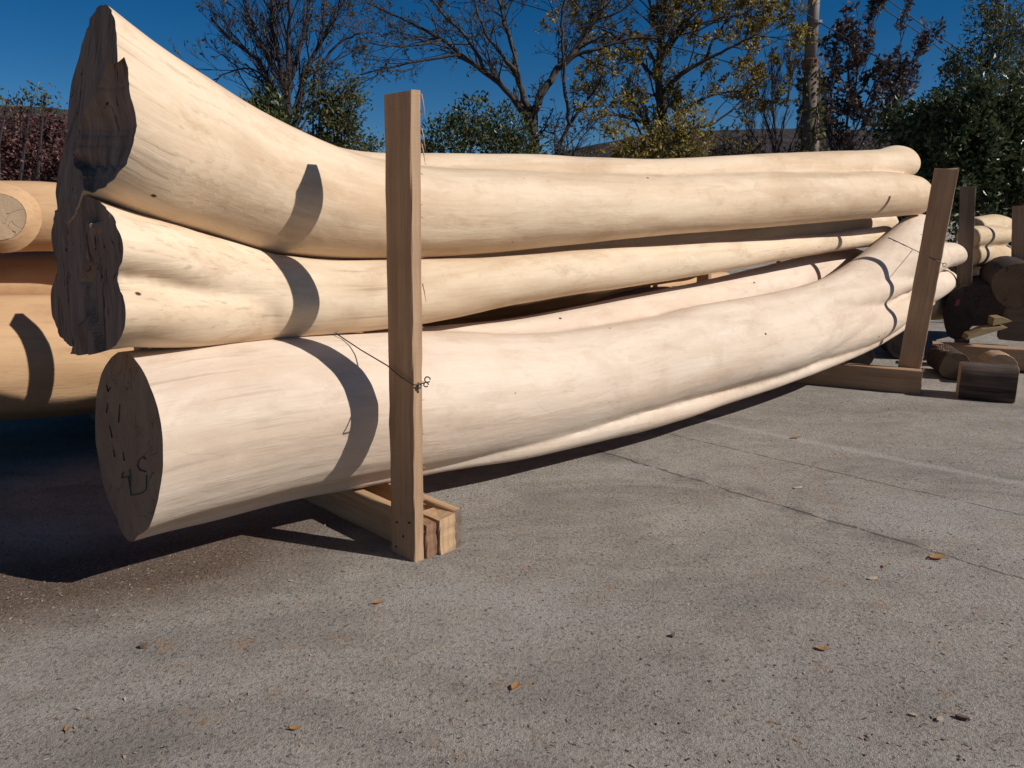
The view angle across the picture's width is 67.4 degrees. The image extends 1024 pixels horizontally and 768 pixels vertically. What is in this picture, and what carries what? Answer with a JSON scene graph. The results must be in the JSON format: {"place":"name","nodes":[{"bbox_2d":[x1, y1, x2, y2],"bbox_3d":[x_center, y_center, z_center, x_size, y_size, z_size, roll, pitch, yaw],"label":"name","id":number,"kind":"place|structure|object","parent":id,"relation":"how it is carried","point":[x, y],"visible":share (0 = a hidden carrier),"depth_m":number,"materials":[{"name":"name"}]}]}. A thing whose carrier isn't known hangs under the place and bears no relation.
{"place":"outdoors","nodes":[
{"label":"outdoors","id":0,"kind":"place"},
{"bbox_2d":[0,105,67,180],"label":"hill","id":1,"kind":"structure","parent":0,"point":[62,111],"depth_m":249.36,"materials":[{"name":"brown plant"}]},
{"bbox_2d":[0,221,1023,767],"bbox_3d":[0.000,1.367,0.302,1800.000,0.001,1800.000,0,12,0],"label":"concrete yard","id":2,"kind":"structure","parent":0,"point":[630,489],"depth_m":2.79,"materials":[{"name":"grey concrete"}]},
{"bbox_2d":[0,98,67,181],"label":"russet hedge","id":3,"kind":"object","parent":2,"relation":"on","point":[9,155],"visible":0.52,"depth_m":8.99,"materials":[{"name":"red plant"}]},
{"bbox_2d":[0,80,67,180],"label":"tall weed","id":4,"kind":"object","parent":2,"relation":"on","point":[42,109],"visible":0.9,"depth_m":8.69,"materials":[{"name":"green plant"}]},
{"bbox_2d":[87,413,94,420],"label":"timber beam","id":5,"kind":"structure","parent":2,"relation":"on","point":[91,415],"depth_m":5.35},
{"bbox_2d":[0,286,674,420],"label":"peeled log","id":6,"kind":"object","parent":5,"relation":"on","point":[44,373],"visible":0.07,"depth_m":4.29,"materials":[{"name":"beige wood"}]},
{"bbox_2d":[0,181,696,318],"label":"peeled log","id":7,"kind":"object","parent":6,"relation":"on","point":[27,210],"visible":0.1,"depth_m":4.27,"materials":[{"name":"beige wood"}]},
{"bbox_2d":[0,251,728,294],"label":"peeled log","id":8,"kind":"object","parent":6,"relation":"on","point":[29,273],"visible":0.03,"depth_m":4.60,"materials":[{"name":"beige wood"}]},
{"bbox_2d":[139,642,148,648],"bbox_3d":[-1.218,0.865,2.540,0.032,0.012,0.018,-9,16,-37],"label":"wood chip","id":9,"kind":"object","parent":2,"relation":"on","point":[143,645],"visible":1,"depth_m":2.54,"materials":[{"name":"brown wood"}]},
{"bbox_2d":[239,74,302,127],"bbox_3d":[-3.344,-2.584,10.623,0.930,3.271,1.589,-10,16,-39],"label":"green shrub","id":10,"kind":"object","parent":2,"relation":"on","point":[267,105],"visible":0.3,"depth_m":10.41,"materials":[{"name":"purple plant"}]},
{"bbox_2d":[169,0,390,129],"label":"bare tree","id":11,"kind":"object","parent":2,"relation":"on","point":[270,53],"visible":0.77,"depth_m":12.10,"materials":[{"name":"brown plant"}]},
{"bbox_2d":[286,725,300,728],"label":"fallen leaf","id":12,"kind":"object","parent":2,"relation":"on","point":[295,727],"visible":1,"depth_m":2.14,"materials":[{"name":"orange plant"}]},
{"bbox_2d":[294,58,385,152],"bbox_3d":[-2.576,-3.054,11.826,1.237,3.679,1.652,5,13,20],"label":"olive shrub","id":13,"kind":"object","parent":2,"relation":"on","point":[326,115],"visible":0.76,"depth_m":11.27,"materials":[{"name":"green plant"}]},
{"bbox_2d":[297,123,385,152],"bbox_3d":[-2.880,-3.075,13.034,3.065,3.217,1.783,0,12,0],"label":"scrub","id":14,"kind":"object","parent":2,"relation":"on","point":[301,127],"visible":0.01,"depth_m":12.38,"materials":[{"name":"green plant"}]},
{"bbox_2d":[302,482,461,558],"bbox_3d":[-0.909,0.499,3.843,1.781,0.176,0.202,12,17,43],"label":"timber cradle","id":15,"kind":"object","parent":2,"relation":"on","point":[368,508],"visible":0.41,"depth_m":3.39,"materials":[{"name":"beige wood"}]},
{"bbox_2d":[95,214,967,541],"bbox_3d":[1.486,-0.516,5.296,7.792,1.285,0.869,-11,16,-40],"label":"peeled log","id":16,"kind":"object","parent":15,"relation":"on","point":[189,436],"visible":0.94,"depth_m":3.67,"materials":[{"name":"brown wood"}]},
{"bbox_2d":[335,333,430,388],"bbox_3d":[-0.566,-0.098,3.166,0.607,0.160,0.069,11,16,40],"label":"tie wire","id":17,"kind":"object","parent":16,"relation":"attached to","point":[423,383],"visible":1,"depth_m":3.05,"materials":[{"name":"grey metal"}]},
{"bbox_2d":[51,194,890,354],"bbox_3d":[0.949,-0.807,4.711,6.527,0.595,0.618,-10,16,-38],"label":"peeled log","id":18,"kind":"object","parent":16,"relation":"on","point":[125,278],"visible":0.96,"depth_m":3.06,"materials":[{"name":"beige wood"}]},
{"bbox_2d":[56,4,930,259],"bbox_3d":[1.021,-1.307,4.790,6.763,0.914,0.653,-10,16,-39],"label":"peeled log","id":19,"kind":"object","parent":18,"relation":"on","point":[155,130],"visible":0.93,"depth_m":3.26,"materials":[{"name":"beige wood"}]},
{"bbox_2d":[445,216,898,257],"bbox_3d":[1.416,-1.108,5.685,5.638,0.396,0.297,-10,16,-37],"label":"peeled log","id":20,"kind":"object","parent":18,"relation":"on","point":[801,229],"visible":0.12,"depth_m":5.68,"materials":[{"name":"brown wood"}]},
{"bbox_2d":[888,237,946,266],"bbox_3d":[3.274,-1.065,6.178,0.160,0.214,0.536,-3,13,-15],"label":"tie wire","id":21,"kind":"object","parent":16,"relation":"attached to","point":[917,251],"visible":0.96,"depth_m":5.98,"materials":[{"name":"metal"}]},
{"bbox_2d":[384,90,425,561],"bbox_3d":[-0.419,-0.179,3.035,0.193,1.844,0.086,11,16,40],"label":"timber stake","id":22,"kind":"object","parent":2,"relation":"on","point":[403,144],"visible":1,"depth_m":2.99,"materials":[{"name":"brown wood"}]},
{"bbox_2d":[420,85,561,154],"bbox_3d":[-0.509,-2.762,11.514,2.099,3.246,2.024,-12,17,-42],"label":"leafy shrub","id":23,"kind":"object","parent":2,"relation":"on","point":[472,132],"visible":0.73,"depth_m":11.21,"materials":[{"name":"green plant"}]},
{"bbox_2d":[302,0,707,156],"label":"spreading tree","id":24,"kind":"object","parent":2,"relation":"on","point":[546,85],"visible":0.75,"depth_m":13.15,"materials":[{"name":"brown plant"}]},
{"bbox_2d":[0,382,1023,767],"bbox_3d":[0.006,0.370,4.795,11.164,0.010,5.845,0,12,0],"label":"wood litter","id":25,"kind":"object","parent":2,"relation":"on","point":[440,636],"visible":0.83,"depth_m":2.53,"materials":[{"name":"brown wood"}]},
{"bbox_2d":[511,681,519,691],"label":"fallen leaf","id":26,"kind":"object","parent":2,"relation":"on","point":[515,685],"visible":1,"depth_m":2.33,"materials":[{"name":"orange plant"}]},
{"bbox_2d":[602,97,721,158],"bbox_3d":[2.419,-3.125,13.040,1.961,3.291,1.548,0,12,0],"label":"ground shrub","id":27,"kind":"object","parent":2,"relation":"on","point":[652,148],"visible":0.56,"depth_m":12.63,"materials":[{"name":"green plant"}]},
{"bbox_2d":[534,0,823,158],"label":"autumn tree","id":28,"kind":"object","parent":2,"relation":"on","point":[762,22],"visible":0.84,"depth_m":13.83,"materials":[{"name":"yellow plant"}]},
{"bbox_2d":[511,0,850,97],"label":"overhead wire","id":29,"kind":"object","parent":28,"relation":"attached to","point":[689,51],"visible":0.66,"depth_m":14.08,"materials":[{"name":"black"}]},
{"bbox_2d":[697,274,710,281],"bbox_3d":[2.005,-0.864,8.078,0.056,1.012,0.156,-10,16,-38],"label":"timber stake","id":30,"kind":"object","parent":2,"relation":"on","point":[703,277],"visible":0.07,"depth_m":8.00,"materials":[{"name":"brown wood"}]},
{"bbox_2d":[741,37,804,262],"bbox_3d":[5.659,-4.786,16.541,2.132,5.392,1.217,-5,13,-22],"label":"bare shrub","id":31,"kind":"object","parent":2,"relation":"on","point":[775,82],"visible":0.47,"depth_m":16.19,"materials":[{"name":"brown plant"}]},
{"bbox_2d":[701,125,890,258],"bbox_3d":[5.977,-3.671,15.675,4.398,3.246,1.638,0,12,0],"label":"scrub","id":32,"kind":"object","parent":2,"relation":"on","point":[726,152],"visible":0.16,"depth_m":15.23,"materials":[{"name":"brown plant"}]},
{"bbox_2d":[801,0,821,151],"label":"utility pole","id":33,"kind":"object","parent":2,"relation":"on","point":[808,60],"visible":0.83,"depth_m":13.09,"materials":[{"name":"metal"}]},
{"bbox_2d":[794,64,826,151],"bbox_3d":[5.248,-3.552,13.558,0.769,3.894,0.592,0,12,0],"label":"ivy","id":34,"kind":"object","parent":33,"relation":"attached to","point":[820,109],"visible":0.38,"depth_m":13.20,"materials":[{"name":"green plant"}]},
{"bbox_2d":[793,5,882,60],"bbox_3d":[5.395,-5.804,12.733,1.462,0.953,0.193,4,13,16],"label":"overhead wire","id":35,"kind":"object","parent":33,"relation":"attached to","point":[842,35],"visible":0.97,"depth_m":12.75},
{"bbox_2d":[813,646,828,649],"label":"fallen leaf","id":36,"kind":"object","parent":2,"relation":"on","point":[822,648],"visible":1,"depth_m":2.53,"materials":[{"name":"orange plant"}]},
{"bbox_2d":[792,362,924,394],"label":"timber beam","id":37,"kind":"structure","parent":2,"relation":"on","point":[880,378],"depth_m":6.25,"materials":[{"name":"brown wood"}]},
{"bbox_2d":[898,168,958,368],"bbox_3d":[3.261,-0.803,6.057,0.276,1.735,0.071,7,14,27],"label":"timber stake","id":38,"kind":"object","parent":37,"relation":"on","point":[938,212],"visible":0.89,"depth_m":6.00,"materials":[{"name":"brown wood"}]},
{"bbox_2d":[845,350,874,364],"bbox_3d":[3.209,-0.290,7.181,0.282,0.259,0.358,3,13,15],"label":"wood block","id":39,"kind":"object","parent":2,"relation":"on","point":[868,357],"depth_m":7.00,"materials":[{"name":"brown wood"}]},
{"bbox_2d":[867,576,876,579],"bbox_3d":[1.416,0.762,3.018,0.045,0.006,0.019,0,12,0],"label":"wood chip","id":40,"kind":"object","parent":2,"relation":"on","point":[872,577],"visible":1,"depth_m":3.02,"materials":[{"name":"beige wood"}]},
{"bbox_2d":[817,0,946,150],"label":"russet tree","id":41,"kind":"object","parent":2,"relation":"on","point":[897,84],"visible":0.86,"depth_m":14.48,"materials":[{"name":"brown plant"}]},
{"bbox_2d":[880,331,903,358],"bbox_3d":[3.881,-0.427,7.738,0.310,0.286,0.408,3,13,12],"label":"wood block","id":42,"kind":"object","parent":2,"relation":"on","point":[892,346],"depth_m":7.57,"materials":[{"name":"wood"}]},
{"bbox_2d":[927,554,944,558],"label":"fallen leaf","id":43,"kind":"object","parent":2,"relation":"on","point":[937,556],"visible":1,"depth_m":3.20,"materials":[{"name":"plant"}]},
{"bbox_2d":[856,46,1023,247],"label":"evergreen shrub","id":44,"kind":"object","parent":2,"relation":"on","point":[977,137],"visible":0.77,"depth_m":9.44,"materials":[{"name":"green plant"}]},
{"bbox_2d":[936,716,943,721],"bbox_3d":[1.211,0.948,2.174,0.027,0.007,0.014,-10,16,-39],"label":"wood chip","id":45,"kind":"object","parent":2,"relation":"on","point":[939,718],"visible":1,"depth_m":2.17,"materials":[{"name":"beige wood"}]},
{"bbox_2d":[926,344,970,378],"bbox_3d":[3.838,-0.248,6.808,0.354,0.332,0.599,4,13,16],"label":"wood block","id":46,"kind":"object","parent":2,"relation":"on","point":[944,360],"depth_m":6.64,"materials":[{"name":"brown wood"}]},
{"bbox_2d":[955,714,969,720],"bbox_3d":[1.278,0.946,2.178,0.038,0.010,0.013,8,15,32],"label":"wood chip","id":47,"kind":"object","parent":2,"relation":"on","point":[962,717],"visible":1,"depth_m":2.17,"materials":[{"name":"wood"}]},
{"bbox_2d":[954,186,975,343],"bbox_3d":[4.436,-1.078,7.529,0.276,1.668,0.095,0,12,0],"label":"timber stake","id":48,"kind":"object","parent":2,"relation":"on","point":[966,226],"visible":0.55,"depth_m":7.43,"materials":[{"name":"brown wood"}]},
{"bbox_2d":[919,0,1023,210],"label":"willowy tree","id":49,"kind":"object","parent":2,"relation":"on","point":[1008,43],"visible":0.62,"depth_m":12.76,"materials":[{"name":"green plant"}]},
{"bbox_2d":[932,341,1023,370],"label":"timber beam","id":50,"kind":"structure","parent":2,"relation":"on","point":[972,352],"depth_m":7.08,"materials":[{"name":"brown wood"}]},
{"bbox_2d":[961,325,1007,339],"bbox_3d":[4.370,-0.482,7.103,0.387,0.129,0.120,0,12,0],"label":"wood offcut","id":51,"kind":"object","parent":50,"relation":"on","point":[977,331],"visible":0.95,"depth_m":7.05,"materials":[{"name":"beige wood"}]},
{"bbox_2d":[987,315,1011,325],"bbox_3d":[4.511,-0.590,7.100,0.196,0.087,0.120,0,12,0],"label":"wood offcut","id":52,"kind":"object","parent":51,"relation":"on","point":[993,320],"visible":1,"depth_m":7.05,"materials":[{"name":"beige wood"}]},
{"bbox_2d":[956,361,1019,402],"bbox_3d":[3.694,-0.024,5.978,0.382,0.276,0.286,6,14,26],"label":"wood block","id":53,"kind":"object","parent":2,"relation":"on","point":[988,381],"depth_m":5.87,"materials":[{"name":"brown wood"}]},
{"bbox_2d":[976,350,1017,365],"bbox_3d":[4.107,-0.145,6.507,0.265,0.255,0.228,4,13,17],"label":"wood block","id":54,"kind":"object","parent":2,"relation":"on","point":[995,357],"depth_m":6.40,"materials":[{"name":"beige wood"}]},
{"bbox_2d":[1011,206,1023,259],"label":"timber stake","id":55,"kind":"object","parent":2,"relation":"on","point":[1017,243],"visible":0.38,"depth_m":8.12,"materials":[{"name":"brown wood"}]},
{"bbox_2d":[0,0,1023,154],"label":"sky","id":56,"kind":"structure","parent":0,"point":[41,41],"materials":[{"name":"blue"}]},
{"bbox_2d":[560,128,955,219],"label":"hill","id":57,"kind":"structure","parent":0,"point":[788,135],"depth_m":243.90,"materials":[{"name":"dry grass"},{"name":"soil"}]},
{"bbox_2d":[869,0,959,63],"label":"overhead wire","id":58,"kind":"object","parent":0,"point":[916,31],"visible":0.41,"depth_m":18.58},
{"bbox_2d":[889,0,997,70],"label":"overhead wire","id":59,"kind":"object","parent":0,"point":[922,24],"visible":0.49,"depth_m":18.55,"materials":[{"name":"black"}]},
{"bbox_2d":[942,274,1004,338],"bbox_3d":[4.848,-0.826,8.053,0.522,0.552,1.713,7,14,30],"label":"cut log","id":60,"kind":"object","parent":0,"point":[968,307],"visible":0.71,"depth_m":7.44,"materials":[{"name":"brown wood"}]},
{"bbox_2d":[930,291,951,319],"bbox_3d":[4.741,-0.912,8.265,2.730,0.496,0.415,-10,16,-39],"label":"peeled log","id":61,"kind":"object","parent":60,"relation":"on","point":[937,309],"visible":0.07,"depth_m":7.65,"materials":[{"name":"brown wood"}]},
{"bbox_2d":[944,266,980,274],"bbox_3d":[4.890,-1.214,8.548,2.735,0.308,0.259,-10,16,-38],"label":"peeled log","id":62,"kind":"object","parent":61,"relation":"on","point":[976,270],"visible":0.06,"depth_m":8.62,"materials":[{"name":"brown wood"}]},
{"bbox_2d":[997,306,1023,340],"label":"timber beam","id":63,"kind":"structure","parent":60,"relation":"on","point":[1014,331],"depth_m":7.30,"materials":[{"name":"brown wood"}]},
{"bbox_2d":[979,256,1023,308],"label":"cut log","id":64,"kind":"object","parent":63,"relation":"on","point":[1003,276],"visible":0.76,"depth_m":7.23,"materials":[{"name":"brown wood"}]},
{"bbox_2d":[956,214,1011,266],"bbox_3d":[5.329,-1.620,8.646,1.626,0.570,0.448,-10,16,-39],"label":"peeled log","id":65,"kind":"object","parent":64,"relation":"on","point":[992,235],"visible":0.68,"depth_m":8.34,"materials":[{"name":"brown wood"}]}
]}

